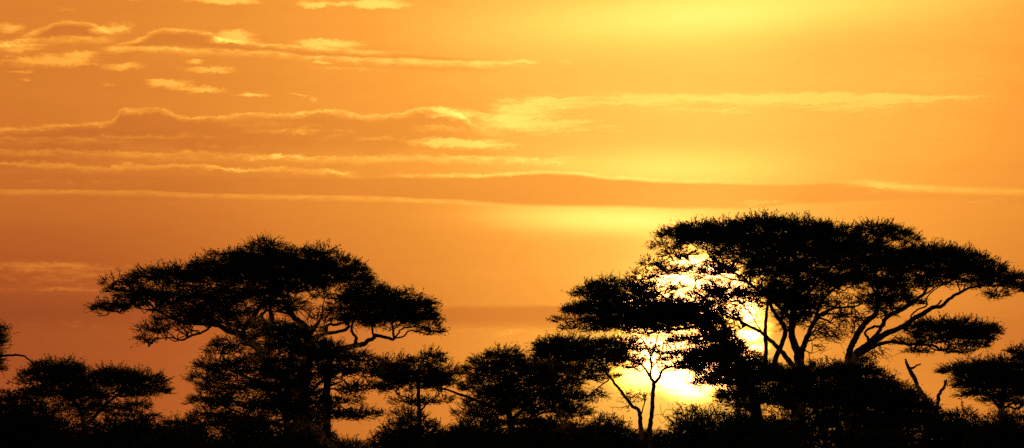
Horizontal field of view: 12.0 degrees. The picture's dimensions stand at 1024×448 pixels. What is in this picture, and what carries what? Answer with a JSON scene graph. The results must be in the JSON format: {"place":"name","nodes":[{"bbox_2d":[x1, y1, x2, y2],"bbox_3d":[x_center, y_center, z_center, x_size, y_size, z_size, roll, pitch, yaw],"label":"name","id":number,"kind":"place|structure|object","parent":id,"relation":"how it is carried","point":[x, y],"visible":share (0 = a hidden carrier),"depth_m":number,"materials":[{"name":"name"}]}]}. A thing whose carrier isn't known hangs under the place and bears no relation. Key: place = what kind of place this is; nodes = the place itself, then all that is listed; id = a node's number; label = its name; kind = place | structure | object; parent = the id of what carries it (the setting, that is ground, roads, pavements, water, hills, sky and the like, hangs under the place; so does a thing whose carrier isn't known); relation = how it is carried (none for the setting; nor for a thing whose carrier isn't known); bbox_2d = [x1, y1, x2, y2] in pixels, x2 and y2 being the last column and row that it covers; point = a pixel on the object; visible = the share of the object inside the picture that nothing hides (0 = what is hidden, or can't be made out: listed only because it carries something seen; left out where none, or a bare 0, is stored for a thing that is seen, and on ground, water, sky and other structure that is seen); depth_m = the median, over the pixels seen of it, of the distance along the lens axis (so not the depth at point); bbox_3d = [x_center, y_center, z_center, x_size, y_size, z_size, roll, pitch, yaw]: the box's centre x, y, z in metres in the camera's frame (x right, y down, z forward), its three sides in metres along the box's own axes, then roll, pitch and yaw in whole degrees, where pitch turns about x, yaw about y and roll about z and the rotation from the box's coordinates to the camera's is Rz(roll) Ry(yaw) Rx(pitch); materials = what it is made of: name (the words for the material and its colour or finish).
{"place":"outdoors","nodes":[
{"label":"outdoors","id":0,"kind":"place"},
{"bbox_2d":[0,0,1023,445],"label":"sky","id":1,"kind":"structure","parent":0,"point":[490,158],"materials":[{"name":"orange"}]},
{"bbox_3d":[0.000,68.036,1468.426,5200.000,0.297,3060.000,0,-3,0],"label":"ground","id":2,"kind":"structure","parent":0,"visible":0},
{"bbox_2d":[0,319,32,378],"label":"acacia tree","id":3,"kind":"object","parent":2,"relation":"on","point":[3,337],"visible":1,"depth_m":204.94,"materials":[{"name":"black plant"}]},
{"bbox_2d":[0,377,106,447],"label":"thornbush","id":4,"kind":"object","parent":2,"relation":"on","point":[24,424],"visible":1,"depth_m":189.09,"materials":[{"name":"black plant"}]},
{"bbox_2d":[12,352,175,426],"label":"acacia tree","id":5,"kind":"object","parent":2,"relation":"on","point":[71,381],"visible":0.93,"depth_m":224.40,"materials":[{"name":"black plant"}]},
{"bbox_2d":[71,395,185,447],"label":"thornbush","id":6,"kind":"object","parent":2,"relation":"on","point":[120,433],"visible":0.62,"depth_m":195.06,"materials":[{"name":"black plant"}]},
{"bbox_2d":[155,413,217,444],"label":"thornbush","id":7,"kind":"object","parent":2,"relation":"on","point":[201,428],"visible":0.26,"depth_m":204.41,"materials":[{"name":"black plant"}]},
{"bbox_2d":[82,230,449,430],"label":"acacia tree","id":8,"kind":"object","parent":2,"relation":"on","point":[267,261],"visible":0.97,"depth_m":249.47,"materials":[{"name":"black plant"}]},
{"bbox_2d":[159,312,392,436],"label":"acacia tree","id":9,"kind":"object","parent":2,"relation":"on","point":[287,403],"visible":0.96,"depth_m":235.45,"materials":[{"name":"black plant"}]},
{"bbox_2d":[294,410,348,447],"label":"thornbush","id":10,"kind":"object","parent":2,"relation":"on","point":[329,434],"visible":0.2,"depth_m":209.50,"materials":[{"name":"black plant"}]},
{"bbox_2d":[336,434,372,447],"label":"thornbush","id":11,"kind":"object","parent":2,"relation":"on","point":[351,442],"visible":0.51,"depth_m":213.28,"materials":[{"name":"black plant"}]},
{"bbox_2d":[354,405,451,447],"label":"thornbush","id":12,"kind":"object","parent":2,"relation":"on","point":[398,434],"visible":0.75,"depth_m":207.03,"materials":[{"name":"black plant"}]},
{"bbox_2d":[366,343,467,421],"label":"acacia tree","id":13,"kind":"object","parent":2,"relation":"on","point":[433,376],"visible":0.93,"depth_m":289.48,"materials":[{"name":"black plant"}]},
{"bbox_2d":[418,415,509,447],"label":"thornbush","id":14,"kind":"object","parent":2,"relation":"on","point":[468,437],"visible":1,"depth_m":185.50,"materials":[{"name":"black plant"}]},
{"bbox_2d":[422,400,532,447],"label":"thornbush","id":15,"kind":"object","parent":2,"relation":"on","point":[491,425],"visible":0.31,"depth_m":199.31,"materials":[{"name":"black plant"}]},
{"bbox_2d":[438,340,605,429],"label":"acacia tree","id":16,"kind":"object","parent":2,"relation":"on","point":[510,390],"visible":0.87,"depth_m":261.16,"materials":[{"name":"black plant"}]},
{"bbox_2d":[505,408,575,447],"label":"thornbush","id":17,"kind":"object","parent":2,"relation":"on","point":[535,433],"visible":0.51,"depth_m":203.16,"materials":[{"name":"black plant"}]},
{"bbox_2d":[537,414,614,447],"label":"thornbush","id":18,"kind":"object","parent":2,"relation":"on","point":[581,436],"visible":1,"depth_m":185.41,"materials":[{"name":"black plant"}]},
{"bbox_2d":[517,328,659,437],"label":"acacia tree","id":19,"kind":"object","parent":2,"relation":"on","point":[584,353],"visible":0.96,"depth_m":231.51,"materials":[{"name":"black plant"}]},
{"bbox_2d":[580,409,651,447],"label":"thornbush","id":20,"kind":"object","parent":2,"relation":"on","point":[620,433],"visible":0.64,"depth_m":205.17,"materials":[{"name":"black plant"}]},
{"bbox_2d":[639,426,670,447],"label":"thornbush","id":21,"kind":"object","parent":2,"relation":"on","point":[654,441],"visible":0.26,"depth_m":239.11,"materials":[{"name":"black plant"}]},
{"bbox_2d":[545,258,784,416],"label":"acacia tree","id":22,"kind":"object","parent":2,"relation":"on","point":[642,311],"visible":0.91,"depth_m":265.45,"materials":[{"name":"black plant"}]},
{"bbox_2d":[602,331,746,446],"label":"acacia tree","id":23,"kind":"object","parent":2,"relation":"on","point":[696,364],"visible":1,"depth_m":221.71,"materials":[{"name":"black plant"}]},
{"bbox_2d":[652,394,735,447],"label":"thornbush","id":24,"kind":"object","parent":2,"relation":"on","point":[697,426],"visible":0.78,"depth_m":235.27,"materials":[{"name":"black plant"}]},
{"bbox_2d":[701,386,784,447],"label":"thornbush","id":25,"kind":"object","parent":2,"relation":"on","point":[743,425],"visible":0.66,"depth_m":211.20,"materials":[{"name":"black plant"}]},
{"bbox_2d":[634,207,897,421],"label":"acacia tree","id":26,"kind":"object","parent":2,"relation":"on","point":[828,246],"visible":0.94,"depth_m":249.56,"materials":[{"name":"black plant"}]},
{"bbox_2d":[743,352,948,447],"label":"thicket","id":27,"kind":"object","parent":2,"relation":"on","point":[840,390],"visible":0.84,"depth_m":221.14,"materials":[{"name":"black plant"}]},
{"bbox_2d":[904,359,926,412],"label":"dead tree","id":28,"kind":"object","parent":2,"relation":"on","point":[913,375],"visible":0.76,"depth_m":237.83,"materials":[{"name":"brown wood"}]},
{"bbox_2d":[839,214,1023,424],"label":"acacia tree","id":29,"kind":"object","parent":2,"relation":"on","point":[899,266],"visible":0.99,"depth_m":243.63,"materials":[{"name":"black plant"}]},
{"bbox_2d":[935,379,946,406],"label":"dead tree","id":30,"kind":"object","parent":2,"relation":"on","point":[939,394],"visible":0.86,"depth_m":231.82,"materials":[{"name":"brown wood"}]},
{"bbox_2d":[915,397,986,447],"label":"thornbush","id":31,"kind":"object","parent":2,"relation":"on","point":[948,431],"visible":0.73,"depth_m":207.06,"materials":[{"name":"black plant"}]},
{"bbox_2d":[932,338,1023,417],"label":"acacia tree","id":32,"kind":"object","parent":2,"relation":"on","point":[1000,379],"visible":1,"depth_m":214.38,"materials":[{"name":"black plant"}]},
{"bbox_2d":[958,402,1023,447],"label":"thornbush","id":33,"kind":"object","parent":2,"relation":"on","point":[1005,429],"visible":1,"depth_m":199.04,"materials":[{"name":"black plant"}]}
]}

